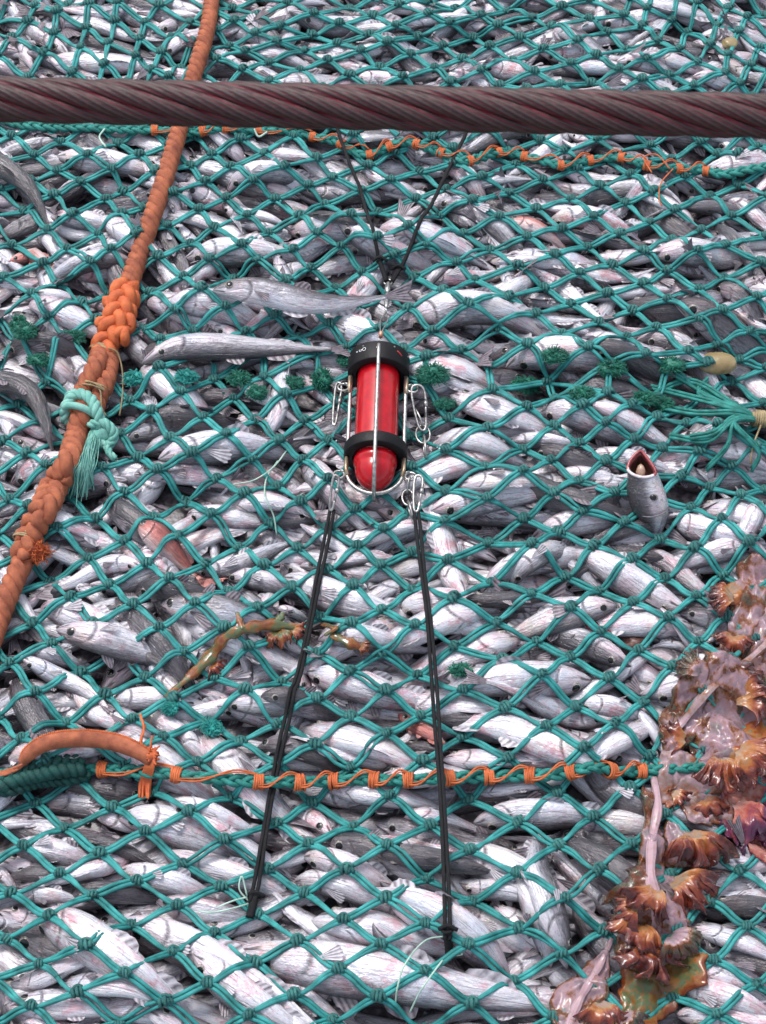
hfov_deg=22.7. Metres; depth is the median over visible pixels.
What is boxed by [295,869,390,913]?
fish
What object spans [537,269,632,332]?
fish
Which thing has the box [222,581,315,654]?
fish
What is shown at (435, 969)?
loose string
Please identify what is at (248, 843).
fish
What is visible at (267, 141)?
fish
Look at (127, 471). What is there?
fish
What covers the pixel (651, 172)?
loose string
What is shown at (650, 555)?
fish
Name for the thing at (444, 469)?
fish
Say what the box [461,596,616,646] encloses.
fish
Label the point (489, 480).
fish
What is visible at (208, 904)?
fish
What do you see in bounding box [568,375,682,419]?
fish
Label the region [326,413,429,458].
fish
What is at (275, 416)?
fish
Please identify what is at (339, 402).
spring clip
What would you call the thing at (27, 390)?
fish
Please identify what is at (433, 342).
fish
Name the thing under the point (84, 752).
fish
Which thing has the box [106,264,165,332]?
fish
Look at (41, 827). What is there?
fish
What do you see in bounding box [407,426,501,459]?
fish
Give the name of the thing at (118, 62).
fish
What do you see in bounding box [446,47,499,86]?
fish
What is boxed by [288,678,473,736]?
fish
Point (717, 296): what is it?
fish
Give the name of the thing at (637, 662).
fish
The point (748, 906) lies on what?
fish
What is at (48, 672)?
fish
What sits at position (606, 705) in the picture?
fish
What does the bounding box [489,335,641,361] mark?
fish
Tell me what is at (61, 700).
fish
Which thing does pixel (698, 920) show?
fish
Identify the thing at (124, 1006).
fish
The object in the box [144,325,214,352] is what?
fish
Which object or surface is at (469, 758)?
fish
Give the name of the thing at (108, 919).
fish
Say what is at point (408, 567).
fish
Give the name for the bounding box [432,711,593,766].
fish
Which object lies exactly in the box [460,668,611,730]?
fish
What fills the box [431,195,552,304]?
fish
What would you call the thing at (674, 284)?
fish
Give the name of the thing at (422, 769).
fish
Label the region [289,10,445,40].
fish
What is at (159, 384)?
fish
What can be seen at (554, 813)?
fish
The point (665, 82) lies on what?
fish
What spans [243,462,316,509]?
fish
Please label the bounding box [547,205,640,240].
fish
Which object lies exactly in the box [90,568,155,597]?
fish
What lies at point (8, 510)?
fish
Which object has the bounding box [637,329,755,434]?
fish
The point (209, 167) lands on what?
fish
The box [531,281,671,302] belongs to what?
fish
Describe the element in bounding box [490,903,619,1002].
fish
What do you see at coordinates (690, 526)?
fish
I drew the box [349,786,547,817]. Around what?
fish
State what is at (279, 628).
seaweed strand
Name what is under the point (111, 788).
fish
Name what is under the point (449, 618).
fish
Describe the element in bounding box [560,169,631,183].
fish
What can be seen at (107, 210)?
fish
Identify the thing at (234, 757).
fish
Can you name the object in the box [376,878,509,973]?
fish
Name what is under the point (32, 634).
fish
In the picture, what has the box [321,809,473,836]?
fish
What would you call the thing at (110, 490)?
fish
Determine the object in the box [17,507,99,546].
fish
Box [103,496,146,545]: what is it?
fish
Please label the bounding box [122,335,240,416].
fish
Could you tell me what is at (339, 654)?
fish
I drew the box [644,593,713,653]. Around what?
fish
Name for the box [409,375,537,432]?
fish
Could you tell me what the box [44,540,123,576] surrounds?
fish
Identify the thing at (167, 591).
fish
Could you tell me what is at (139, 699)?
fish
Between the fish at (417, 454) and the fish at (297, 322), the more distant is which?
the fish at (297, 322)
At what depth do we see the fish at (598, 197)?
4.16 m
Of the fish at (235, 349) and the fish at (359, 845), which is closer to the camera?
the fish at (359, 845)
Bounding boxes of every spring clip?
[328,474,339,511]
[332,381,342,425]
[410,384,427,431]
[412,474,423,512]
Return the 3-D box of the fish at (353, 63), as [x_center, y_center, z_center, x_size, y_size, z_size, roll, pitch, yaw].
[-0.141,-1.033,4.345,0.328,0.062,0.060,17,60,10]
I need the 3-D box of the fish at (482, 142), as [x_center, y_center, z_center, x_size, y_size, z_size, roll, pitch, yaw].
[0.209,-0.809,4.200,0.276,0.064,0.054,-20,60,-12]
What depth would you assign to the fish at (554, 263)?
4.01 m
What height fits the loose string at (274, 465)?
0.061 m
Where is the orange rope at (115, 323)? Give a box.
[0,0,218,648]
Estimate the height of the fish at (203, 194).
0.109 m
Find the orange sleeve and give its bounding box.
[0,713,159,798]
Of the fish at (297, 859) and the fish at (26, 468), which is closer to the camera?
the fish at (297, 859)
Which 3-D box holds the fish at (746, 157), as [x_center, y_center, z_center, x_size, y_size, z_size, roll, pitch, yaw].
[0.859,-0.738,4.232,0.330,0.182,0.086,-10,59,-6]
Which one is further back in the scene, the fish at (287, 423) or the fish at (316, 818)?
the fish at (287, 423)
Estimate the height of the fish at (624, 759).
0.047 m
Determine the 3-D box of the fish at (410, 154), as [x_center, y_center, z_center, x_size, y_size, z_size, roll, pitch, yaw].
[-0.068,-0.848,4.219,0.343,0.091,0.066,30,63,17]
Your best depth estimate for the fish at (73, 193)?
4.12 m
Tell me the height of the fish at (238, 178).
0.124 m
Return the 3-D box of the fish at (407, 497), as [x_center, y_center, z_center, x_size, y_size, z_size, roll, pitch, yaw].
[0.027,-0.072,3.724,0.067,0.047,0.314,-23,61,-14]
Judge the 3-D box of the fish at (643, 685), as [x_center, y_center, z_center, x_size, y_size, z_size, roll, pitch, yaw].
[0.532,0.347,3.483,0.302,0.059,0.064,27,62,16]
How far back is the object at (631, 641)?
3.51 m
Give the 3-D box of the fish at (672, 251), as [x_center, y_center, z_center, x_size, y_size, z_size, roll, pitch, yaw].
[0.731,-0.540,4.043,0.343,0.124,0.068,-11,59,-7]
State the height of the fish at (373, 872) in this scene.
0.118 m
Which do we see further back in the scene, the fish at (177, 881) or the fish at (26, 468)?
the fish at (26, 468)
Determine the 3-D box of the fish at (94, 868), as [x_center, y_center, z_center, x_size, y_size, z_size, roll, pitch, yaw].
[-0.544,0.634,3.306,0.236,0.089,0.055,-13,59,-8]
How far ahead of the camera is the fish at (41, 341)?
3.85 m
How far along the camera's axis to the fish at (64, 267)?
3.99 m
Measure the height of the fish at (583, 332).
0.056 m
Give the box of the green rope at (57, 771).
[0,754,91,797]
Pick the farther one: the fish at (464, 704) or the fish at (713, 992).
the fish at (464, 704)
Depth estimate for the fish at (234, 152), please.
4.18 m
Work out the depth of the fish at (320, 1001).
3.16 m
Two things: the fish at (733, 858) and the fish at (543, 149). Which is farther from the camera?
the fish at (543, 149)
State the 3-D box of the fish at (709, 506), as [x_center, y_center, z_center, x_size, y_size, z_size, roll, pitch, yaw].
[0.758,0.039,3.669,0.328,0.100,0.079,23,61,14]
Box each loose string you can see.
[99,128,266,147]
[199,876,248,912]
[233,451,286,534]
[395,935,462,1013]
[643,153,672,206]
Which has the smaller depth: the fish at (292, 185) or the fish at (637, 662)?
the fish at (637, 662)
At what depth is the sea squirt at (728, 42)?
4.36 m
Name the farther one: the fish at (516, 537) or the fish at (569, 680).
the fish at (516, 537)
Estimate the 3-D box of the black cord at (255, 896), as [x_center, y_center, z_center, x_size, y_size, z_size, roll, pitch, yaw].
[-0.160,0.334,3.434,0.034,0.067,0.816,8,58,5]
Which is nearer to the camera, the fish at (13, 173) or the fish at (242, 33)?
the fish at (13, 173)
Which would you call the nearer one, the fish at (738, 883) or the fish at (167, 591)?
the fish at (738, 883)
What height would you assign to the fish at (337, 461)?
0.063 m
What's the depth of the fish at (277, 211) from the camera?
4.12 m
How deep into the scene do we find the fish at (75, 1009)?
3.15 m
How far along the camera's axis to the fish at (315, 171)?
4.16 m
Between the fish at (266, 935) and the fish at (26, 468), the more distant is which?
the fish at (26, 468)
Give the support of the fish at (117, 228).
on the fish at (165, 238)
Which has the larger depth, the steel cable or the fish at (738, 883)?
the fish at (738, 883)
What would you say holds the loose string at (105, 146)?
on the trawl net
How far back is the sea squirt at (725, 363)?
3.84 m
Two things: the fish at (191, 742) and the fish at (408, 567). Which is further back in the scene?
the fish at (408, 567)
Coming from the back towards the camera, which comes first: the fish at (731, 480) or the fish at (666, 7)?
the fish at (666, 7)
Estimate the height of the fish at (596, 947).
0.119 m
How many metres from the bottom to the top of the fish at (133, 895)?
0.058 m
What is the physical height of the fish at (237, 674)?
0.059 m
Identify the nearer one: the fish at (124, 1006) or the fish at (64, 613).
the fish at (124, 1006)
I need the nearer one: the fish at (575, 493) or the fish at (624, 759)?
the fish at (624, 759)
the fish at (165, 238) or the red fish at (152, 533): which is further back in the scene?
the fish at (165, 238)
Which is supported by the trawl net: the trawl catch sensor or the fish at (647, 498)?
the trawl catch sensor
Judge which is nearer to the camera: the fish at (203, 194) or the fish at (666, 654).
the fish at (666, 654)
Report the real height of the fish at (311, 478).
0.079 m
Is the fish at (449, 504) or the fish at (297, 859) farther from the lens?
the fish at (449, 504)
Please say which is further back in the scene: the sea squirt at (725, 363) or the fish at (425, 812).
the sea squirt at (725, 363)
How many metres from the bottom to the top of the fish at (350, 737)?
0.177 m
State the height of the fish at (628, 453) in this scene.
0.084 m
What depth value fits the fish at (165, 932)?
3.19 m
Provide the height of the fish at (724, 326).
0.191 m
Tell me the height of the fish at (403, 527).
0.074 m
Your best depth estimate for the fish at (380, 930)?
3.17 m
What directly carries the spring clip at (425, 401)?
attached to the trawl catch sensor
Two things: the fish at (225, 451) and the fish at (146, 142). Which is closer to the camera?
the fish at (225, 451)
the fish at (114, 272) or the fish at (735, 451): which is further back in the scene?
the fish at (114, 272)
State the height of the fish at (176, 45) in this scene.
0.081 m
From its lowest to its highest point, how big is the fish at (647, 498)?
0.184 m
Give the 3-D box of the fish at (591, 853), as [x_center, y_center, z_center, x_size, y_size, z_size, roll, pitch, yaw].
[0.472,0.714,3.250,0.082,0.183,0.468,-37,65,-21]
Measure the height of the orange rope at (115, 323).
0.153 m
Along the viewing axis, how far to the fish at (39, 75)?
4.32 m
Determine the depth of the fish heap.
3.87 m
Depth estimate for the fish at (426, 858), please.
3.25 m
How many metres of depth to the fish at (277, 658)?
3.51 m
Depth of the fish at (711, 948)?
3.21 m
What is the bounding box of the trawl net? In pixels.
[0,0,765,1023]
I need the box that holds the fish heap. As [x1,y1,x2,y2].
[0,0,765,1023]
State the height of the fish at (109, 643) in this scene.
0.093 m
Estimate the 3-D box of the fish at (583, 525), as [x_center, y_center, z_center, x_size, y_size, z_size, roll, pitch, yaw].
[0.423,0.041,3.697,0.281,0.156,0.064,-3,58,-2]
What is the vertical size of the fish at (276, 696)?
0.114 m
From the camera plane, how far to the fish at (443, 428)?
3.78 m
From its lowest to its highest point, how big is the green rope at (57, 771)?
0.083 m
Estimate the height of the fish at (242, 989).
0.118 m
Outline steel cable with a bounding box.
[0,76,765,138]
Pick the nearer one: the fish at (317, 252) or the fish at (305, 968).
the fish at (305, 968)
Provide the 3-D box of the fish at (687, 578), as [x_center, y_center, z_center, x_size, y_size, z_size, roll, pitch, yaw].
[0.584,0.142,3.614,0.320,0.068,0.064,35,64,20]
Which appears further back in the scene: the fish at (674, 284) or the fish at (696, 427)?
the fish at (674, 284)
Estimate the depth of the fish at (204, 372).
3.87 m
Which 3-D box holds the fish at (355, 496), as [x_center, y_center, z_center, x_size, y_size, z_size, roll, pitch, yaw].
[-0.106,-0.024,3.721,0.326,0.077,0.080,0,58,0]
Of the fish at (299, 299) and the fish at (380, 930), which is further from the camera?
the fish at (299, 299)
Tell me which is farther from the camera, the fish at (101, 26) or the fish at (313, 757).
the fish at (101, 26)
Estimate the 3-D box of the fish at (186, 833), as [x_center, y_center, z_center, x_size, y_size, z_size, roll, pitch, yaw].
[-0.293,0.575,3.328,0.359,0.077,0.097,13,59,8]
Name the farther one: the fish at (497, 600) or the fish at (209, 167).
the fish at (209, 167)
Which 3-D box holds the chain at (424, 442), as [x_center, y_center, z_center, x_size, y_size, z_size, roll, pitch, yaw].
[0.079,-0.156,3.724,0.031,0.067,0.141,-4,58,-2]
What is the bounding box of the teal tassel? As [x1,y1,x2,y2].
[59,388,118,504]
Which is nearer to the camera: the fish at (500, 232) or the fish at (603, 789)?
the fish at (603, 789)
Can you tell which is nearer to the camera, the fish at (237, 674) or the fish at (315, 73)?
the fish at (237, 674)
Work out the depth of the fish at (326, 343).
3.89 m
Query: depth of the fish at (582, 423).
3.75 m
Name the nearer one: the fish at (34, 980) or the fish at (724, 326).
the fish at (34, 980)
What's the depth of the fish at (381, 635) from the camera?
3.47 m
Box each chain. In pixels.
[401,476,412,518]
[412,408,430,458]
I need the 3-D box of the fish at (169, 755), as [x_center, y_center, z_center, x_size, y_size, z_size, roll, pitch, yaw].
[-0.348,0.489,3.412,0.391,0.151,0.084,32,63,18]
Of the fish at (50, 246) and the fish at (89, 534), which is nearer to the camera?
the fish at (89, 534)
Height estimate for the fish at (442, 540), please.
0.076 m
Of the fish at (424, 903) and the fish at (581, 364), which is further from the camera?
the fish at (581, 364)
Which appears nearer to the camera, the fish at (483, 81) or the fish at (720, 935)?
the fish at (720, 935)
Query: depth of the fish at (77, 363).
3.85 m
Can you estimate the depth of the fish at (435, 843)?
3.31 m
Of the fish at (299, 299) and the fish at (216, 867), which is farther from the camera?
the fish at (299, 299)
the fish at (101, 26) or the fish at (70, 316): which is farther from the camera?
the fish at (101, 26)
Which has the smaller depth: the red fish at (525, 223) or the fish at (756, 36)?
the red fish at (525, 223)
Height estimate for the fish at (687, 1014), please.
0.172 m
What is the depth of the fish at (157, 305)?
3.90 m
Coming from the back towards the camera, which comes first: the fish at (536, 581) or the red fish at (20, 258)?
the red fish at (20, 258)
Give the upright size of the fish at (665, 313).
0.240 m
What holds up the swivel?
attached to the trawl net
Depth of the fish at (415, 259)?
3.99 m
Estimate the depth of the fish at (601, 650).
3.50 m
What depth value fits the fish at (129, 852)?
3.32 m
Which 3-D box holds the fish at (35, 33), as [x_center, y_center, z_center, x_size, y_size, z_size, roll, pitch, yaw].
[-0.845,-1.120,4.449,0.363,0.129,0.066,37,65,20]
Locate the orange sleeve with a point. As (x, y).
(94, 738)
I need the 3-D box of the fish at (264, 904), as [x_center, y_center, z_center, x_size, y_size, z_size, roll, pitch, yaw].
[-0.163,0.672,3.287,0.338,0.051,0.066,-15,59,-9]
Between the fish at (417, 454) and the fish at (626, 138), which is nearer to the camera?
the fish at (417, 454)
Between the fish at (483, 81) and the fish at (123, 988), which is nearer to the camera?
the fish at (123, 988)
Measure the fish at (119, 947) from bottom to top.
0.220 m
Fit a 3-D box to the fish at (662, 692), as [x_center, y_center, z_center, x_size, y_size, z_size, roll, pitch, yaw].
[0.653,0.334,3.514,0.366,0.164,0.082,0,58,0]
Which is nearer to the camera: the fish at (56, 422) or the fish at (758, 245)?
the fish at (56, 422)
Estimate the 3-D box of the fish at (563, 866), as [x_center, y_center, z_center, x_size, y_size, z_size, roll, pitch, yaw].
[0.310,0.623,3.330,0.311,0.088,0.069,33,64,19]
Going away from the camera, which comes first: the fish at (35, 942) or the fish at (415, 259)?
the fish at (35, 942)
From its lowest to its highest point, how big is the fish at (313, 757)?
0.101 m
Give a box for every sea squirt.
[699,352,736,374]
[722,37,737,48]
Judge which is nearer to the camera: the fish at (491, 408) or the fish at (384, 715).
the fish at (384, 715)
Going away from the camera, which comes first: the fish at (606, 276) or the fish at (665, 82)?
the fish at (606, 276)
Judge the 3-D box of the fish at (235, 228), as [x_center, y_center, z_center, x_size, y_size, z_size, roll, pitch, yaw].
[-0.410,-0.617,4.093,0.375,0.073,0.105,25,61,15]
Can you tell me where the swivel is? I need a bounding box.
[379,279,392,340]
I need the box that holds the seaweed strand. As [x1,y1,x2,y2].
[165,611,369,696]
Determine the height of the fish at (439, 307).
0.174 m
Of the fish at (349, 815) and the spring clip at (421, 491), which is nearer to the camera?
the fish at (349, 815)
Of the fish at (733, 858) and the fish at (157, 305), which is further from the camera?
the fish at (157, 305)
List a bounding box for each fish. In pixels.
[0,13,67,53]
[0,151,56,244]
[0,194,87,241]
[0,248,128,318]
[0,333,109,399]
[0,368,53,464]
[0,476,127,519]
[0,552,43,642]
[0,761,16,811]
[2,801,103,838]
[4,688,114,716]
[8,248,63,290]
[8,325,89,357]
[8,512,79,654]
[8,678,54,739]
[8,727,159,763]
[8,926,91,980]
[9,985,113,1021]
[10,956,83,991]
[11,451,168,512]
[12,835,88,866]
[15,57,146,79]
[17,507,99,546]
[18,157,70,177]
[20,655,124,731]
[25,554,138,594]
[27,402,66,433]
[28,296,121,347]
[31,791,118,829]
[34,146,163,209]
[36,906,193,1015]
[37,227,102,294]
[41,598,188,646]
[41,854,129,886]
[42,774,153,803]
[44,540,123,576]
[45,367,104,459]
[46,49,168,74]
[50,480,165,576]
[55,13,170,41]
[56,621,240,672]
[57,147,148,180]
[64,972,156,1007]
[65,831,156,863]
[72,693,173,748]
[72,881,158,904]
[76,34,169,67]
[80,132,194,163]
[81,196,143,221]
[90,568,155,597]
[98,456,155,485]
[99,904,196,930]
[101,215,220,280]
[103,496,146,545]
[104,729,229,810]
[105,461,209,552]
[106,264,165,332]
[109,997,227,1023]
[114,686,201,716]
[115,597,201,700]
[118,804,297,884]
[119,915,315,1023]
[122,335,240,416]
[122,862,215,898]
[134,460,289,497]
[135,574,294,622]
[137,462,320,527]
[137,520,227,586]
[137,709,211,768]
[140,210,247,236]
[140,331,210,366]
[140,365,208,430]
[141,333,349,364]
[142,160,186,213]
[143,404,285,433]
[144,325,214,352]
[147,291,219,332]
[156,217,189,271]
[156,893,271,926]
[158,423,299,471]
[160,583,316,637]
[162,4,269,62]
[164,288,282,338]
[164,849,306,906]
[166,6,284,48]
[169,796,277,851]
[178,182,247,216]
[179,155,300,201]
[184,5,310,49]
[185,233,310,275]
[187,504,289,529]
[187,623,297,672]
[189,147,311,224]
[190,358,268,386]
[193,952,302,1023]
[196,524,316,580]
[197,889,327,938]
[201,649,299,698]
[202,734,315,843]
[202,814,290,877]
[205,745,331,834]
[206,132,248,161]
[212,287,318,335]
[213,277,414,317]
[218,308,291,361]
[222,545,333,566]
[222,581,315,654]
[227,157,311,191]
[228,44,316,71]
[228,568,298,605]
[231,491,320,520]
[232,902,350,945]
[235,396,356,428]
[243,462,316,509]
[243,939,549,1019]
[247,138,317,204]
[248,842,330,874]
[253,135,286,160]
[255,147,349,162]
[255,409,343,468]
[258,734,352,773]
[261,397,419,452]
[261,686,400,737]
[264,325,297,435]
[272,69,439,85]
[279,616,398,677]
[280,143,381,200]
[282,479,405,511]
[284,572,409,621]
[284,982,346,1023]
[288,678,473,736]
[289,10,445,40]
[289,46,371,71]
[293,336,338,346]
[295,207,373,261]
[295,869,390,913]
[299,457,404,554]
[299,550,401,573]
[300,720,450,789]
[301,308,406,346]
[303,602,482,657]
[304,141,415,194]
[304,848,390,886]
[307,663,426,716]
[311,128,418,162]
[312,906,464,958]
[318,623,461,660]
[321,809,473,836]
[325,830,428,875]
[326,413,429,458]
[329,518,476,551]
[329,785,438,813]
[334,406,466,444]
[338,221,431,273]
[340,555,492,582]
[347,197,414,295]
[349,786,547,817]
[352,32,449,80]
[352,341,422,354]
[372,922,508,1023]
[373,816,580,889]
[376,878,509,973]
[379,216,496,269]
[379,835,527,855]
[379,843,490,875]
[381,444,503,505]
[384,763,471,788]
[387,151,485,202]
[394,469,427,520]
[396,130,506,154]
[398,290,542,336]
[398,713,452,753]
[399,580,568,616]
[399,629,520,681]
[404,806,475,831]
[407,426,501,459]
[409,347,514,396]
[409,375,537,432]
[410,455,469,591]
[415,690,538,718]
[417,258,537,299]
[419,333,489,361]
[421,132,533,157]
[428,569,574,596]
[430,31,586,64]
[430,477,603,521]
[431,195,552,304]
[432,427,528,466]
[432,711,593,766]
[439,656,591,708]
[443,747,545,768]
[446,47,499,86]
[449,389,551,432]
[452,985,556,1022]
[455,899,537,951]
[459,467,536,490]
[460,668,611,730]
[461,53,492,86]
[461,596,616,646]
[465,842,604,921]
[466,588,541,610]
[471,781,545,797]
[474,791,601,831]
[480,484,621,591]
[481,526,572,586]
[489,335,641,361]
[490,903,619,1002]
[494,133,572,203]
[501,834,617,918]
[503,613,630,666]
[504,468,635,524]
[505,335,601,374]
[506,642,624,698]
[507,538,573,590]
[509,16,597,35]
[509,244,595,269]
[511,544,663,617]
[512,216,566,248]
[520,831,571,968]
[527,921,720,953]
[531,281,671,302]
[531,511,614,539]
[531,655,647,716]
[534,169,699,224]
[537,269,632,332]
[538,719,648,792]
[539,399,651,449]
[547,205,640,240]
[552,23,646,60]
[555,262,671,283]
[558,314,606,335]
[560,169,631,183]
[560,836,705,950]
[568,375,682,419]
[572,141,679,198]
[572,908,621,982]
[574,539,685,612]
[575,437,765,471]
[581,809,662,835]
[582,772,726,839]
[583,694,637,721]
[584,605,692,637]
[585,331,698,350]
[585,946,620,997]
[590,71,684,91]
[591,399,723,466]
[592,473,627,500]
[593,338,694,393]
[594,446,667,480]
[595,243,659,268]
[595,501,718,545]
[600,835,694,867]
[603,288,725,332]
[607,752,653,784]
[608,134,684,142]
[618,0,765,25]
[619,289,747,327]
[623,678,669,706]
[625,673,663,713]
[626,449,668,532]
[629,270,765,319]
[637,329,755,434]
[642,674,765,701]
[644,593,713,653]
[646,643,681,670]
[650,547,708,599]
[652,237,744,275]
[653,232,765,270]
[661,524,737,584]
[665,841,765,872]
[668,512,765,553]
[674,467,765,498]
[674,538,749,569]
[675,297,765,368]
[675,1002,765,1023]
[677,12,765,43]
[679,416,746,445]
[679,868,765,893]
[684,868,707,924]
[685,978,765,1015]
[692,921,765,959]
[699,498,765,531]
[701,148,765,185]
[701,888,765,921]
[707,895,765,922]
[707,958,765,1000]
[709,138,764,147]
[712,224,765,284]
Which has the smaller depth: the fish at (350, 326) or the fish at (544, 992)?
the fish at (544, 992)
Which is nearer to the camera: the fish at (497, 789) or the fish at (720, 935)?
the fish at (720, 935)
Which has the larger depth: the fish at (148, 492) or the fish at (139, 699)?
the fish at (148, 492)
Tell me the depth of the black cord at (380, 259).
4.04 m
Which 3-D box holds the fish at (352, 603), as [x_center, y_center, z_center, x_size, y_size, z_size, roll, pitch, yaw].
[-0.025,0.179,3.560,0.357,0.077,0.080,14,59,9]
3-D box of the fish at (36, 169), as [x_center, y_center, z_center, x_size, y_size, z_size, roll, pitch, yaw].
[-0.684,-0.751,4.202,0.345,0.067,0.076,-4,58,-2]
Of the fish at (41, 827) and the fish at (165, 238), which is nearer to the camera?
the fish at (41, 827)
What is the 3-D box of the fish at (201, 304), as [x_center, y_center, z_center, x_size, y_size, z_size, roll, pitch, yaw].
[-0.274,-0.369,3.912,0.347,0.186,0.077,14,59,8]
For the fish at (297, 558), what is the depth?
3.64 m
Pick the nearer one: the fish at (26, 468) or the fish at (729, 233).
the fish at (26, 468)
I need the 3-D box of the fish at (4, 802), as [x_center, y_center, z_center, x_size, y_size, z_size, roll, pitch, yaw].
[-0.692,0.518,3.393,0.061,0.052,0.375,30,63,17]
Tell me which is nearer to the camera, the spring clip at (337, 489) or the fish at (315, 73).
the spring clip at (337, 489)
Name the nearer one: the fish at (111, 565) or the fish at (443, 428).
the fish at (111, 565)
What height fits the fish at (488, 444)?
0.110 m
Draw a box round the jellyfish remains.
[549,553,765,1023]
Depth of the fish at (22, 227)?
4.08 m
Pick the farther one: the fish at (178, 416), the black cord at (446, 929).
the fish at (178, 416)
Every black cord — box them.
[245,509,335,918]
[336,129,389,281]
[390,132,467,284]
[412,508,457,953]
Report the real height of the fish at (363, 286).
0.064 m
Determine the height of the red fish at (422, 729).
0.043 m
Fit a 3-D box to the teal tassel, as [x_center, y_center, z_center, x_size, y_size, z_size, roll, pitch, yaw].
[-0.579,-0.130,3.737,0.123,0.077,0.253,0,58,0]
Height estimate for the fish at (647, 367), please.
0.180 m
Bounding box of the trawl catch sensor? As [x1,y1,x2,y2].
[332,341,418,501]
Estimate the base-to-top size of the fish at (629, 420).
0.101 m
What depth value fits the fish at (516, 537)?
3.66 m
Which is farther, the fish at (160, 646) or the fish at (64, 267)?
the fish at (64, 267)
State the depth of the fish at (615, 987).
3.21 m
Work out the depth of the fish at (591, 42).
4.33 m
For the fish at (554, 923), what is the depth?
3.18 m
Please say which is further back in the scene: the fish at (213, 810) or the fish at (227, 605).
the fish at (227, 605)
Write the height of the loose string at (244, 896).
0.031 m
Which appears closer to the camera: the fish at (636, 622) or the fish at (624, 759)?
the fish at (624, 759)
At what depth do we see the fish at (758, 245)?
4.07 m
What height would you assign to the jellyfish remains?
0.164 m
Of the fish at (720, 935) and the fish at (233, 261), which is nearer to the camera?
the fish at (720, 935)
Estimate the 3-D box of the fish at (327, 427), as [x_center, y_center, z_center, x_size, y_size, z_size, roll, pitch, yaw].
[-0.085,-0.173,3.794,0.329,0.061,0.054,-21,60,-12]
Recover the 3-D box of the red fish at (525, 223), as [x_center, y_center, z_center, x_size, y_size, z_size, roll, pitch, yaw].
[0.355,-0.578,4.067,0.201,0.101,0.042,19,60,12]
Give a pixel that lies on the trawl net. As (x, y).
(584, 398)
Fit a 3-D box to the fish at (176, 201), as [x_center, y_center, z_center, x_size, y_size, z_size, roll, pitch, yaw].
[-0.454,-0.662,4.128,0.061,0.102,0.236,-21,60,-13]
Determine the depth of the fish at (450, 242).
4.01 m
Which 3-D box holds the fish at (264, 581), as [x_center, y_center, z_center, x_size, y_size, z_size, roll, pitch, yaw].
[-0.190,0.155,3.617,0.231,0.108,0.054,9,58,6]
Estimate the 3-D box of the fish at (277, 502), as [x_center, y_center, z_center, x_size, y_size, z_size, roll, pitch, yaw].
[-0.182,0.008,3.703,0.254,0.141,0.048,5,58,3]
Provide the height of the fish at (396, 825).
0.070 m
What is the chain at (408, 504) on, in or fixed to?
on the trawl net
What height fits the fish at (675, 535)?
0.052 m
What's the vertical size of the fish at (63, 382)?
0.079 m

